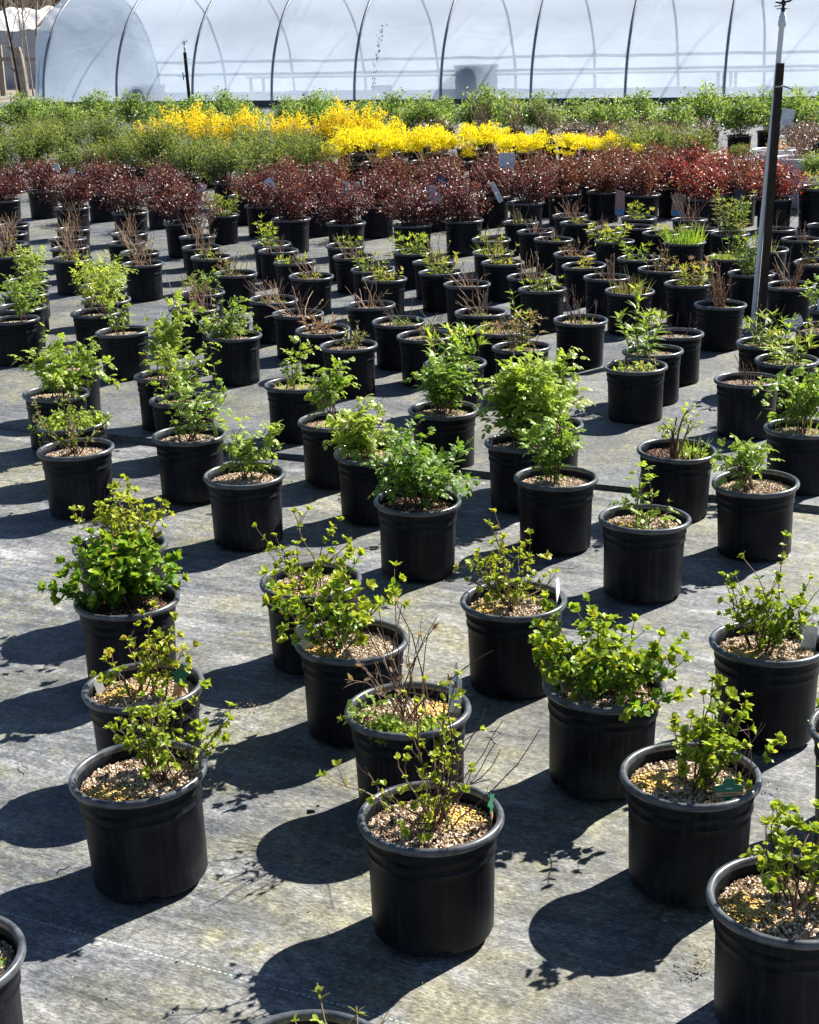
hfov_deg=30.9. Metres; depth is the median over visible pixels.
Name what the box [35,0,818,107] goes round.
greenhouse
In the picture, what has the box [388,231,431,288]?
potted perennial
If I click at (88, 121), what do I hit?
plant tag
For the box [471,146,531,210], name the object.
potted barberry
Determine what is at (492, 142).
potted spirea
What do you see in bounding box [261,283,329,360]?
potted shrub
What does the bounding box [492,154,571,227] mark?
potted barberry
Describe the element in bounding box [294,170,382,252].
potted barberry
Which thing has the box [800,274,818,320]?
potted rose
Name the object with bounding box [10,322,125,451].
potted rose
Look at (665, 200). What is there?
potted barberry
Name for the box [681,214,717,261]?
potted shrub
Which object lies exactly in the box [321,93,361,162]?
potted forsythia
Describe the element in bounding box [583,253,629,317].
potted shrub
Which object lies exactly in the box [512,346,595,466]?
potted rose
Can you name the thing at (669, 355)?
potted perennial
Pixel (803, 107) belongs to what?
potted shrub
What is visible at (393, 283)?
potted perennial
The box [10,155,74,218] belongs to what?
potted barberry
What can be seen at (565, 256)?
potted shrub
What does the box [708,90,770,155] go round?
potted shrub
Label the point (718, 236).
potted perennial
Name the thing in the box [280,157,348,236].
potted barberry
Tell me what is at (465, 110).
potted shrub
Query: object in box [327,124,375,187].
potted spirea
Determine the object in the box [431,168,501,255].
potted barberry
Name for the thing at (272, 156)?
potted juniper
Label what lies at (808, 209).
potted perennial
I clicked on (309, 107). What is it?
potted shrub
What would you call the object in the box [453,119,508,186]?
potted spirea
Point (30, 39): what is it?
covered hut
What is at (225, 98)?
potted shrub
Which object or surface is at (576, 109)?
potted shrub
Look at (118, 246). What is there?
potted shrub
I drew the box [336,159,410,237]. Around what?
potted barberry
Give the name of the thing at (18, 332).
potted rose
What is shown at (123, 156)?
potted juniper
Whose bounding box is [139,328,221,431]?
potted rose
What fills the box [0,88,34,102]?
ground
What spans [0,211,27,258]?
potted shrub
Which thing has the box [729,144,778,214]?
potted barberry
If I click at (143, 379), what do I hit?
potted rose
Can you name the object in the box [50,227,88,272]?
potted shrub
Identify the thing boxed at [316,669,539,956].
potted shrub
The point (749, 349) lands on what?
potted perennial
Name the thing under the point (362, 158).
potted spirea
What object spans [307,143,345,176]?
potted spirea
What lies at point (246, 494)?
potted rose
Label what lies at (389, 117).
potted shrub
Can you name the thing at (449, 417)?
potted rose
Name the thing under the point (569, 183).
potted barberry
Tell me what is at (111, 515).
potted shrub
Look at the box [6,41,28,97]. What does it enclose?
wooden plank
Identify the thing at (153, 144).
potted juniper
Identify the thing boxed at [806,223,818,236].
potted shrub
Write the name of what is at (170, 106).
potted shrub
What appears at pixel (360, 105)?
potted shrub
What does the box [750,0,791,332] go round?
sprinkler riser
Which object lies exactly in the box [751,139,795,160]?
potted shrub
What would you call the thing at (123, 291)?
potted rose
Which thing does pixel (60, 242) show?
potted shrub
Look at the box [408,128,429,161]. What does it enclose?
potted shrub
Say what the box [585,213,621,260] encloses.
potted shrub
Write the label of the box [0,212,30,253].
potted shrub
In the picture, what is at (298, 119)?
potted forsythia
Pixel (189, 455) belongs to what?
potted rose
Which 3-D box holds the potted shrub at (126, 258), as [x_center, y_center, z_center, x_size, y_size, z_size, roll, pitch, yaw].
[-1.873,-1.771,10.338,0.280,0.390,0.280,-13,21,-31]
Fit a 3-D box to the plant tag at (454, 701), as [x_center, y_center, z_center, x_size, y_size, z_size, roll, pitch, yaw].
[0.101,0.404,3.285,0.029,0.151,0.005,0,12,-8]
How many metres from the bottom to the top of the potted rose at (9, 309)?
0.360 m
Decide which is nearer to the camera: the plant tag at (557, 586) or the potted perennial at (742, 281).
the plant tag at (557, 586)
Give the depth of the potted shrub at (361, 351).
7.04 m
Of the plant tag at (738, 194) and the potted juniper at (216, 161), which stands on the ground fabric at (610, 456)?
the potted juniper at (216, 161)
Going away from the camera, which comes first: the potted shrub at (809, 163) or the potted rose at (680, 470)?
the potted rose at (680, 470)
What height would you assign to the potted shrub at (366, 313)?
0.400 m
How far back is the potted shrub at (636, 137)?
16.10 m
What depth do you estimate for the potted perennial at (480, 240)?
10.50 m
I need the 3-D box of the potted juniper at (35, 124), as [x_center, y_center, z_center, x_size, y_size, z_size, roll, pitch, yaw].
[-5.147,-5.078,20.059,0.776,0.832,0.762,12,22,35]
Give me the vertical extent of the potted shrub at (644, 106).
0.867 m
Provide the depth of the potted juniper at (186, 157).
15.42 m
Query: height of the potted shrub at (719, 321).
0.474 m
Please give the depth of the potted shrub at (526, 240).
10.85 m
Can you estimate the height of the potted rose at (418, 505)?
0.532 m
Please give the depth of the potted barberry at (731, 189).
12.62 m
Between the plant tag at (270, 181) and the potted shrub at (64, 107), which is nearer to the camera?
the plant tag at (270, 181)
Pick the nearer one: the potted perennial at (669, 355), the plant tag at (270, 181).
the potted perennial at (669, 355)
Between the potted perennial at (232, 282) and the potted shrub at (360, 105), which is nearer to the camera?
the potted perennial at (232, 282)
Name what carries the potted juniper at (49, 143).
on the ground fabric at (610, 456)
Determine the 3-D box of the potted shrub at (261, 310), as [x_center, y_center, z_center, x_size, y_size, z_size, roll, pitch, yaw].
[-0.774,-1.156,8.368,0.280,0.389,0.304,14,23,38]
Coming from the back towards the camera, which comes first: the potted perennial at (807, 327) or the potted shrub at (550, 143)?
the potted shrub at (550, 143)
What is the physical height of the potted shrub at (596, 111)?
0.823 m
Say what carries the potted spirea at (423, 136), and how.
on the ground fabric at (610, 456)
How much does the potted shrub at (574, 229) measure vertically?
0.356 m
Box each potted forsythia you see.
[132,117,162,168]
[152,104,192,167]
[159,99,216,166]
[186,103,231,142]
[207,113,248,163]
[229,101,264,165]
[252,109,296,161]
[279,107,317,150]
[298,106,349,163]
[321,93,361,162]
[340,101,387,160]
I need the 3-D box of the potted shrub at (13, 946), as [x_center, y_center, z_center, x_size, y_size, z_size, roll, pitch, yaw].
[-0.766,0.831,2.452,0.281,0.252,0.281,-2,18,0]
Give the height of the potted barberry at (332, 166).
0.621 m
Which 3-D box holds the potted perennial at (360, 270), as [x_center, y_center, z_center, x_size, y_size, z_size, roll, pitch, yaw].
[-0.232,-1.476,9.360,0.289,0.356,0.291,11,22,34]
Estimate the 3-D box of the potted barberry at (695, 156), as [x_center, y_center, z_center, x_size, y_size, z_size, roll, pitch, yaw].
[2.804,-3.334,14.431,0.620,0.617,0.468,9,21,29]
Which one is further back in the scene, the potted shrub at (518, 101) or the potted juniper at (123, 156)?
the potted shrub at (518, 101)
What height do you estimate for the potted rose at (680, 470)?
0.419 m
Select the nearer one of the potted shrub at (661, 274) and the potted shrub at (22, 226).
the potted shrub at (661, 274)
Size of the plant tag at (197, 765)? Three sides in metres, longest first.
0.084 x 0.027 x 0.003 m
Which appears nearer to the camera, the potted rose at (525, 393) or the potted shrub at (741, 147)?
the potted rose at (525, 393)
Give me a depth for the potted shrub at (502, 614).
3.83 m
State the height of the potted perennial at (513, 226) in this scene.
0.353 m
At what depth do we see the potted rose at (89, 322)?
8.05 m
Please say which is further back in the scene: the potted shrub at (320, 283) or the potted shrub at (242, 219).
the potted shrub at (242, 219)
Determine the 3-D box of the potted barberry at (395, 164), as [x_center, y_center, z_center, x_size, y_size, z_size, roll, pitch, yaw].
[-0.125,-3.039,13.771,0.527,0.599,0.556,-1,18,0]
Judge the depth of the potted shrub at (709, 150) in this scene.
16.10 m
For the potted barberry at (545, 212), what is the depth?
13.56 m
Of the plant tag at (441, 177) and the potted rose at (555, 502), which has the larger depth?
the plant tag at (441, 177)
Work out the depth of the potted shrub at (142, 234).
11.29 m
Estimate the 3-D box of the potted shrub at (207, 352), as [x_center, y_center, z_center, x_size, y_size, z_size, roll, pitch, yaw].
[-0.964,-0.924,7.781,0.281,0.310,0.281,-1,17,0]
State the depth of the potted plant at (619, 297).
8.31 m
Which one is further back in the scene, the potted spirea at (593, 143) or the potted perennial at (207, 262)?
the potted spirea at (593, 143)
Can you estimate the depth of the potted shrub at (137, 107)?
22.58 m
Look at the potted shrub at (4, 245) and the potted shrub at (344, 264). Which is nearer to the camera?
the potted shrub at (344, 264)
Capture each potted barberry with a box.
[0,162,36,223]
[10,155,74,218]
[33,162,98,227]
[71,151,133,221]
[86,163,166,242]
[134,156,192,228]
[135,177,231,257]
[230,165,300,237]
[248,168,323,253]
[254,154,307,216]
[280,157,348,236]
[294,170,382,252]
[301,151,367,218]
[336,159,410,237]
[362,177,462,249]
[369,151,421,218]
[397,157,469,231]
[415,146,478,213]
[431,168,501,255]
[463,153,519,227]
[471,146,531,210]
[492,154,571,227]
[521,149,575,216]
[530,154,593,224]
[565,146,611,213]
[579,150,634,222]
[588,138,637,188]
[599,147,656,213]
[611,154,678,225]
[626,140,678,192]
[645,146,714,217]
[667,154,736,229]
[671,137,725,196]
[686,146,755,214]
[699,150,764,226]
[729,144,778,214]
[736,154,814,227]
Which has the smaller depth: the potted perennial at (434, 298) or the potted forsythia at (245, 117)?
the potted perennial at (434, 298)
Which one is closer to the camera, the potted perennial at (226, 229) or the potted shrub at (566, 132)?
the potted perennial at (226, 229)
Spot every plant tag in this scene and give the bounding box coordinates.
[53,164,59,170]
[75,120,92,146]
[93,679,105,694]
[170,663,191,697]
[194,745,208,770]
[196,183,206,194]
[264,177,276,193]
[296,624,311,649]
[343,182,349,200]
[424,185,440,204]
[434,174,448,187]
[448,662,461,715]
[487,789,493,826]
[490,181,502,202]
[499,153,514,167]
[548,680,563,694]
[555,578,559,606]
[615,191,624,214]
[671,193,684,216]
[714,778,743,800]
[733,190,745,210]
[779,108,794,134]
[784,315,802,329]
[800,625,817,649]
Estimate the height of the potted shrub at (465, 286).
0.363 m
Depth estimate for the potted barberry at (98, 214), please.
14.02 m
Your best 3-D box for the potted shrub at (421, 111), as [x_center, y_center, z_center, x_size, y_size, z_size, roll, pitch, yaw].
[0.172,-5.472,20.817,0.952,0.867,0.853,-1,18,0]
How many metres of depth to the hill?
106.78 m
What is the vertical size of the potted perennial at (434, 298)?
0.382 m
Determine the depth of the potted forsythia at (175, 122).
19.36 m
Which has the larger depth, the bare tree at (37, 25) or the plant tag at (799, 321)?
the bare tree at (37, 25)
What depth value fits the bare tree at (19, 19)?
45.21 m
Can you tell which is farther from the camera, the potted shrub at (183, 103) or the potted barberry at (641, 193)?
the potted shrub at (183, 103)
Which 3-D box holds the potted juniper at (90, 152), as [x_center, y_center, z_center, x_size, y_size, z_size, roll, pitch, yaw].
[-3.585,-3.812,16.250,0.735,0.701,0.747,8,20,28]
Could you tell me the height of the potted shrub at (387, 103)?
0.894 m
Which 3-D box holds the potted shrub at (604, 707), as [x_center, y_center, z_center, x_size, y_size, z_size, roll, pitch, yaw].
[0.455,0.404,3.362,0.322,0.450,0.447,-15,23,-37]
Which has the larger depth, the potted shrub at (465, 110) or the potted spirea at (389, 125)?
the potted shrub at (465, 110)
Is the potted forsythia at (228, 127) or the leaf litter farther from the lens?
the potted forsythia at (228, 127)
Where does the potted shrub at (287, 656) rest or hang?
on the ground fabric at (572, 902)
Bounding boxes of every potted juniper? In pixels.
[0,105,52,168]
[0,122,52,193]
[0,125,10,167]
[4,118,82,188]
[34,108,101,172]
[45,132,118,197]
[62,108,145,176]
[82,131,155,193]
[111,122,157,183]
[126,113,197,191]
[145,132,215,200]
[179,123,227,187]
[186,134,265,209]
[223,120,277,179]
[226,119,304,197]
[253,120,322,174]
[278,127,354,200]
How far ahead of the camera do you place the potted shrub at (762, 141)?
19.62 m
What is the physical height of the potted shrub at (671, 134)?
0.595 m
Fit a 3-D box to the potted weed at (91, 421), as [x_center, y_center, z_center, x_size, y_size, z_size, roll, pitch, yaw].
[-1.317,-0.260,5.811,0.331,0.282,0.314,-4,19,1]
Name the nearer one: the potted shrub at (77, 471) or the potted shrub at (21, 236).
the potted shrub at (77, 471)
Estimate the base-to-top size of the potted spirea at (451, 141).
0.573 m
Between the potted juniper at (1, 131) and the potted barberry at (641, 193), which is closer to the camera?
the potted barberry at (641, 193)
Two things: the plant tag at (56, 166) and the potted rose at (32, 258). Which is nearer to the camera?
the potted rose at (32, 258)
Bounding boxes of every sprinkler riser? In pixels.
[182,41,190,100]
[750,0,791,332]
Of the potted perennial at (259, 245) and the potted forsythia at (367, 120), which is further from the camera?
the potted forsythia at (367, 120)
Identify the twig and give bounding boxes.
[306,809,314,813]
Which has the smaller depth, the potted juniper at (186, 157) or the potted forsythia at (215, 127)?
the potted juniper at (186, 157)
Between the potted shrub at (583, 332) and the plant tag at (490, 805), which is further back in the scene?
the potted shrub at (583, 332)
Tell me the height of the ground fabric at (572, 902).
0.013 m
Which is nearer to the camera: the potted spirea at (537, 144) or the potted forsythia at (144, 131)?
the potted spirea at (537, 144)
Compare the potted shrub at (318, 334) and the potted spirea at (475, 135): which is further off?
the potted spirea at (475, 135)
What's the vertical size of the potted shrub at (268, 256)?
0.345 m
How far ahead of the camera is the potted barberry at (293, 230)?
11.68 m
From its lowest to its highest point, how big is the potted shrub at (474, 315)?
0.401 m
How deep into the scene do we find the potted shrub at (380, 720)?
3.23 m
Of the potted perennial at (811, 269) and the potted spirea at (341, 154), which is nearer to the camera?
the potted perennial at (811, 269)
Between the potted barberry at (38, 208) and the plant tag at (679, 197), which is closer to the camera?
the plant tag at (679, 197)
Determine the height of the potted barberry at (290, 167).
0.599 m
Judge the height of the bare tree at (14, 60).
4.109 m
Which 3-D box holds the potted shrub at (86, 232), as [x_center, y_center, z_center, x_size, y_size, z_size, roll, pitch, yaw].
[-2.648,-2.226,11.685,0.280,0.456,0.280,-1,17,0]
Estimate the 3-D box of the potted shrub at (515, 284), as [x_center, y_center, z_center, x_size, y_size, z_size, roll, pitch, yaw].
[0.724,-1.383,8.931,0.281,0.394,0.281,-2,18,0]
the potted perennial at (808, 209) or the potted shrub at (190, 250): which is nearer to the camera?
the potted shrub at (190, 250)
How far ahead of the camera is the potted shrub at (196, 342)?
8.10 m
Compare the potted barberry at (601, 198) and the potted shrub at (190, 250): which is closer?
the potted shrub at (190, 250)
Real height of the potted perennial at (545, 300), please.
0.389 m
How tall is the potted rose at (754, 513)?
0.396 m
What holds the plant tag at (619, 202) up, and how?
attached to the potted barberry at (641, 193)
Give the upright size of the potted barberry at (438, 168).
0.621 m
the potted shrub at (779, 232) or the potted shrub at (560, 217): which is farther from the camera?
the potted shrub at (560, 217)
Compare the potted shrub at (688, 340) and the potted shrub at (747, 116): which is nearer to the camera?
the potted shrub at (688, 340)
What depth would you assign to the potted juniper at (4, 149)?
16.76 m
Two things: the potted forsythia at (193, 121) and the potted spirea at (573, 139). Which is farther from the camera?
the potted forsythia at (193, 121)
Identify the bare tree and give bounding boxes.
[0,0,20,95]
[0,0,27,98]
[0,0,33,95]
[5,0,35,96]
[19,0,59,70]
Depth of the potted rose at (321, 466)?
5.66 m
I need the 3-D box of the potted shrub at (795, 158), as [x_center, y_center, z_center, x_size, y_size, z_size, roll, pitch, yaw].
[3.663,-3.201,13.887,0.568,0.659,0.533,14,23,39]
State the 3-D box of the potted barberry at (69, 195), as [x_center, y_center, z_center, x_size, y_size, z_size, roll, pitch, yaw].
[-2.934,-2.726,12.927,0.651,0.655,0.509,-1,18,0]
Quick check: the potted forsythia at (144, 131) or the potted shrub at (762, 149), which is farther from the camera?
the potted forsythia at (144, 131)
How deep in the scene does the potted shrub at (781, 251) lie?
9.70 m
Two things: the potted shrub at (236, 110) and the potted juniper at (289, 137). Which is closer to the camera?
the potted juniper at (289, 137)
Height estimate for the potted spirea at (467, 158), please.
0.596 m
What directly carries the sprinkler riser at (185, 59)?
on the ground fabric at (610, 456)
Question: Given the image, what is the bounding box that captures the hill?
[1,0,54,10]
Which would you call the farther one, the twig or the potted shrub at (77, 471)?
the potted shrub at (77, 471)
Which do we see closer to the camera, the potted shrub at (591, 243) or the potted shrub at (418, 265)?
the potted shrub at (418, 265)
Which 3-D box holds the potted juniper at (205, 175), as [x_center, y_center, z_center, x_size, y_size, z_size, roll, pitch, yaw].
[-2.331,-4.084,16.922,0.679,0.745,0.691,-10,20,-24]
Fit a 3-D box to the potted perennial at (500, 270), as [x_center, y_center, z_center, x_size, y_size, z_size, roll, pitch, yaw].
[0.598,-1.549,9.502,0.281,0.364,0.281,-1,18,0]
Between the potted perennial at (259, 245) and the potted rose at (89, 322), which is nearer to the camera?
the potted rose at (89, 322)
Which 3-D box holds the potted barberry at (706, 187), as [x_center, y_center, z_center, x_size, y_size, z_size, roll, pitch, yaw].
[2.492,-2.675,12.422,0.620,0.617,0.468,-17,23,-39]
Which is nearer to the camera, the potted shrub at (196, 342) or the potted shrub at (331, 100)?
the potted shrub at (196, 342)
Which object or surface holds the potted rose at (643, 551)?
on the ground fabric at (572, 902)
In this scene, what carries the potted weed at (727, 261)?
on the ground fabric at (610, 456)
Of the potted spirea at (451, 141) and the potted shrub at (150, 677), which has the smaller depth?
the potted shrub at (150, 677)
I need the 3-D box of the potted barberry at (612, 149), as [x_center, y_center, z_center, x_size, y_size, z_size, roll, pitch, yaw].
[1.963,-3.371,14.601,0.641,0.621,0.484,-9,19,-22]
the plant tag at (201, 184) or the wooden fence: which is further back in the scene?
the wooden fence
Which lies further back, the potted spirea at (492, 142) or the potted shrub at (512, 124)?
the potted shrub at (512, 124)
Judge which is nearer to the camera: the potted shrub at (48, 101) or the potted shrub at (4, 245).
the potted shrub at (4, 245)
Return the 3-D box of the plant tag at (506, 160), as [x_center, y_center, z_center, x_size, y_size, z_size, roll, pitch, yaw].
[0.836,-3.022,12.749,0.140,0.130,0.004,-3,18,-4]
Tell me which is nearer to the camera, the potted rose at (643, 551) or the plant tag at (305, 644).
the plant tag at (305, 644)
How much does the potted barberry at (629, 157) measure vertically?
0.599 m
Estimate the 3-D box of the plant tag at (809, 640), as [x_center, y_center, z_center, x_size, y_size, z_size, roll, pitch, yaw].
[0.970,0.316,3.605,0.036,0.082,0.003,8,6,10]
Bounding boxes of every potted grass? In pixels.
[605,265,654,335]
[660,221,707,278]
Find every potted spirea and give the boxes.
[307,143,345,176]
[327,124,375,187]
[341,125,381,175]
[349,126,408,185]
[367,114,409,165]
[374,135,423,186]
[396,123,452,183]
[425,126,456,163]
[427,134,478,183]
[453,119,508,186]
[456,122,480,170]
[474,123,512,160]
[492,132,530,180]
[516,127,558,182]
[516,131,545,172]
[547,131,590,177]
[581,134,610,169]
[595,129,630,169]
[614,140,646,181]
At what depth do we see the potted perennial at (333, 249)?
10.38 m
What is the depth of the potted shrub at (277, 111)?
22.64 m
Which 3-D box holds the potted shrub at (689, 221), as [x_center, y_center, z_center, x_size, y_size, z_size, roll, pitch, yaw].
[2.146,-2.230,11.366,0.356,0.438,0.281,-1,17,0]
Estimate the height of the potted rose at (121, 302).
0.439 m
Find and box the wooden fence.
[0,45,34,95]
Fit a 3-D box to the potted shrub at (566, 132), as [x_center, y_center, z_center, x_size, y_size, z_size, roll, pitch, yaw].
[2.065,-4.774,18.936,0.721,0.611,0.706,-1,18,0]
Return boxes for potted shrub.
[0,90,51,148]
[0,105,10,137]
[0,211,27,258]
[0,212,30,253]
[0,228,27,263]
[0,230,25,290]
[28,93,70,137]
[31,381,114,518]
[37,527,189,680]
[41,97,90,149]
[41,338,101,412]
[47,211,93,295]
[48,220,85,270]
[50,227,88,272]
[55,200,90,255]
[67,88,120,142]
[68,474,174,591]
[68,666,236,901]
[81,600,203,751]
[106,85,164,138]
[106,220,144,273]
[110,208,147,248]
[118,229,163,301]
[120,230,160,283]
[143,94,181,134]
[159,91,227,144]
[165,272,219,353]
[179,213,215,268]
[181,222,220,282]
[198,309,251,368]
[201,83,251,144]
[220,98,271,131]
[225,171,259,225]
[243,276,301,343]
[251,504,361,673]
[257,544,410,746]
[258,235,297,286]
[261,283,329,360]
[262,94,301,140]
[276,87,338,143]
[288,252,333,314]
[295,312,350,377]
[300,87,349,143]
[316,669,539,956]
[319,317,377,397]
[332,233,375,293]
[332,595,492,807]
[335,96,390,141]
[345,275,395,350]
[364,87,419,146]
[372,293,425,370]
[382,112,421,154]
[388,90,454,130]
[396,309,450,386]
[408,114,460,151]
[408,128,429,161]
[412,233,454,298]
[424,95,466,148]
[443,262,490,325]
[450,77,519,138]
[453,508,567,699]
[454,277,506,356]
[467,96,495,160]
[472,237,513,279]
[494,88,538,135]
[496,93,534,160]
[506,248,552,317]
[514,88,575,150]
[517,218,554,264]
[528,589,694,799]
[531,95,565,161]
[534,227,572,274]
[542,113,598,157]
[552,93,595,147]
[552,194,586,235]
[553,237,595,286]
[553,285,607,369]
[559,207,595,250]
[575,117,637,150]
[577,93,641,147]
[579,128,602,157]
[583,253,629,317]
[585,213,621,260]
[599,116,672,161]
[603,357,667,423]
[613,87,663,149]
[615,113,659,157]
[617,224,654,253]
[619,672,786,907]
[633,119,679,173]
[637,236,680,309]
[642,117,693,163]
[643,96,701,156]
[647,303,703,385]
[662,121,725,169]
[669,117,730,149]
[670,191,713,230]
[675,80,746,149]
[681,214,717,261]
[694,139,719,172]
[694,259,746,351]
[706,743,818,1023]
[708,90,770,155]
[709,530,818,750]
[714,354,779,439]
[720,142,758,188]
[744,85,789,147]
[745,234,788,280]
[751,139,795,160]
[757,209,798,245]
[759,83,818,146]
[764,119,818,154]
[767,243,815,329]
[777,134,818,207]
[781,221,818,274]
[792,113,818,154]
[795,91,818,139]
[795,149,818,210]
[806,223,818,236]
[808,698,818,821]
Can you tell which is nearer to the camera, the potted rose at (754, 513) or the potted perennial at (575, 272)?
the potted rose at (754, 513)
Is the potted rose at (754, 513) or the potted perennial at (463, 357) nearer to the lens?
the potted rose at (754, 513)
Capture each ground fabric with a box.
[0,100,818,512]
[0,428,818,1023]
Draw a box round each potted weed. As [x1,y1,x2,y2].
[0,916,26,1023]
[28,406,113,444]
[252,982,388,1023]
[705,237,749,296]
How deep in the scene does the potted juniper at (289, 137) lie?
15.90 m
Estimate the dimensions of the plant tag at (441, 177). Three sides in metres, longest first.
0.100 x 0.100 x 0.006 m
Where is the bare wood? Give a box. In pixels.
[0,0,60,9]
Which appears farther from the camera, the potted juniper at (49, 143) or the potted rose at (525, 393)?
the potted juniper at (49, 143)
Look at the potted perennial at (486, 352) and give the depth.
7.33 m
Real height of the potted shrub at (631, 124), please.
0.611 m
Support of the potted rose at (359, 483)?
on the ground fabric at (572, 902)
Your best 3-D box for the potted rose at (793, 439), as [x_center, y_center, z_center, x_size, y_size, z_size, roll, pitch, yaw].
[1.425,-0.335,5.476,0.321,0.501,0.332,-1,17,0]
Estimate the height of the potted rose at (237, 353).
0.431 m
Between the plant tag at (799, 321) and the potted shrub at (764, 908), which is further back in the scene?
the plant tag at (799, 321)
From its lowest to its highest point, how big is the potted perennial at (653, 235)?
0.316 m
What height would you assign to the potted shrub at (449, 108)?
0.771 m
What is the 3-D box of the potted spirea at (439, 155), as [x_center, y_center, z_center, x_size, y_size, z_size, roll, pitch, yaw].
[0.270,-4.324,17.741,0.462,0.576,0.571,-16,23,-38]
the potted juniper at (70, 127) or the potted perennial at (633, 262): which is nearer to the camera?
the potted perennial at (633, 262)
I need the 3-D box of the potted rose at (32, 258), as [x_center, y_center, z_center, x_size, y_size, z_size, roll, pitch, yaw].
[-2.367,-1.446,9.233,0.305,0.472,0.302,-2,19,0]
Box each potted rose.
[0,275,45,365]
[0,283,54,348]
[1,264,50,333]
[4,244,50,316]
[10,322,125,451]
[67,254,120,358]
[74,249,138,297]
[81,263,130,325]
[95,295,150,380]
[133,288,210,431]
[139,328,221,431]
[150,359,235,502]
[178,267,224,316]
[197,295,261,385]
[203,416,285,549]
[264,335,325,443]
[297,355,363,486]
[316,394,414,524]
[360,414,484,581]
[401,334,479,473]
[472,344,584,511]
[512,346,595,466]
[514,411,597,554]
[598,461,691,602]
[636,401,717,521]
[709,434,799,561]
[752,363,818,495]
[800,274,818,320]
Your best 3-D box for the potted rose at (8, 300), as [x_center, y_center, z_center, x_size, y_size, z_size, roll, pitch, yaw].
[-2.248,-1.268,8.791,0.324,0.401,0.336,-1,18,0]
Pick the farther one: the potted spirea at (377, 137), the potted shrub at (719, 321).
the potted spirea at (377, 137)
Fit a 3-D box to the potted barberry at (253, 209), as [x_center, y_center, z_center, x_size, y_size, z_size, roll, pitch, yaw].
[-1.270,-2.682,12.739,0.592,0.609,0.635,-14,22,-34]
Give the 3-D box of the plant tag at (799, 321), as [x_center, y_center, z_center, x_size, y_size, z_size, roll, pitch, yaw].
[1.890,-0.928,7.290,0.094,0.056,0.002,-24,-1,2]
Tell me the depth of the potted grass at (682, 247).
10.12 m
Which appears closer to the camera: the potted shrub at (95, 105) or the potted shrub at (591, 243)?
the potted shrub at (591, 243)
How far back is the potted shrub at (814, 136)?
17.98 m
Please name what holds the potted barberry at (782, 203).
on the ground fabric at (610, 456)
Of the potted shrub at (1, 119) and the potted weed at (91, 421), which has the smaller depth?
the potted weed at (91, 421)
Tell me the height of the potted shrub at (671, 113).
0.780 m
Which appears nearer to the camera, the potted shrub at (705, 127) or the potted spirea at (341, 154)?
the potted spirea at (341, 154)
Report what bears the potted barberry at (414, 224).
on the ground fabric at (610, 456)
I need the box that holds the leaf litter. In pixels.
[2,321,810,1013]
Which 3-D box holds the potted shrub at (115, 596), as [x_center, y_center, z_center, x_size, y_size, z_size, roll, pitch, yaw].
[-0.779,0.244,3.993,0.399,0.418,0.350,-1,17,0]
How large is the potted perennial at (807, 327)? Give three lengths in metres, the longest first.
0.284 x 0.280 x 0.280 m
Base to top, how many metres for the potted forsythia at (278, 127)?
0.726 m
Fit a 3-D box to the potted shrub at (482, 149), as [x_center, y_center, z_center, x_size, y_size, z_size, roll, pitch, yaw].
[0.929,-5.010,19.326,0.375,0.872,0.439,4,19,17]
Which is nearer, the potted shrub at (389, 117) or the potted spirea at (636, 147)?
the potted spirea at (636, 147)
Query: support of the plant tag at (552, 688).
in the potted shrub at (604, 707)
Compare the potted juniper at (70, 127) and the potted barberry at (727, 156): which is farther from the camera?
the potted juniper at (70, 127)
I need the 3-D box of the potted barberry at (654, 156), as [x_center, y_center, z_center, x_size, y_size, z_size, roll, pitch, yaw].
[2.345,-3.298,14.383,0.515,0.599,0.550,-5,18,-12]
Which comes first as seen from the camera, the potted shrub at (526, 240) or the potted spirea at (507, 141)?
the potted shrub at (526, 240)
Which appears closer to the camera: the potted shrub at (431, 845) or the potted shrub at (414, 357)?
the potted shrub at (431, 845)
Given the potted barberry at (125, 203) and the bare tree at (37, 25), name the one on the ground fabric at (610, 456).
the potted barberry at (125, 203)
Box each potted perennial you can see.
[190,238,231,288]
[203,191,243,244]
[213,252,257,312]
[252,213,290,278]
[273,246,314,294]
[325,227,364,280]
[349,248,394,300]
[361,259,406,315]
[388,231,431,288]
[416,321,490,416]
[418,250,464,312]
[471,222,510,269]
[475,313,529,378]
[481,242,524,301]
[492,289,550,395]
[503,205,538,253]
[518,263,566,332]
[561,254,605,305]
[584,221,634,273]
[612,279,683,404]
[617,240,659,285]
[620,199,656,225]
[642,223,678,264]
[664,255,716,326]
[710,187,756,254]
[724,221,774,314]
[736,304,805,371]
[754,319,818,416]
[793,240,818,300]
[793,317,818,376]
[796,169,818,229]
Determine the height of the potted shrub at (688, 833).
0.458 m
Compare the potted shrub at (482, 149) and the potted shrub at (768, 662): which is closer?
the potted shrub at (768, 662)
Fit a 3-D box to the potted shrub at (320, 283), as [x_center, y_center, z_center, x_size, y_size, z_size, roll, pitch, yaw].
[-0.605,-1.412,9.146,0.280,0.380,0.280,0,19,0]
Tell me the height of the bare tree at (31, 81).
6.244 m
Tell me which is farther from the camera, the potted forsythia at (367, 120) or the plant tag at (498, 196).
the potted forsythia at (367, 120)
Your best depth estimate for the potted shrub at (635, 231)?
10.93 m
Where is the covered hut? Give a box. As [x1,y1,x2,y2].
[0,6,52,88]
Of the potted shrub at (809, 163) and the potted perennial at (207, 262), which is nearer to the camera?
the potted perennial at (207, 262)
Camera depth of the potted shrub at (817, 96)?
19.27 m
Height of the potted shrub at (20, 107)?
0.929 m
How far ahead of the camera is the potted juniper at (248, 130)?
17.10 m
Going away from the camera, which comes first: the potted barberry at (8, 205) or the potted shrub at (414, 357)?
the potted shrub at (414, 357)
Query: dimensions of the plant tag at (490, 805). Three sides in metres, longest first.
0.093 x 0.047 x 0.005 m
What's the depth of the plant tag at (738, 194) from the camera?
12.46 m
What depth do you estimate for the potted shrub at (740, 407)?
6.16 m

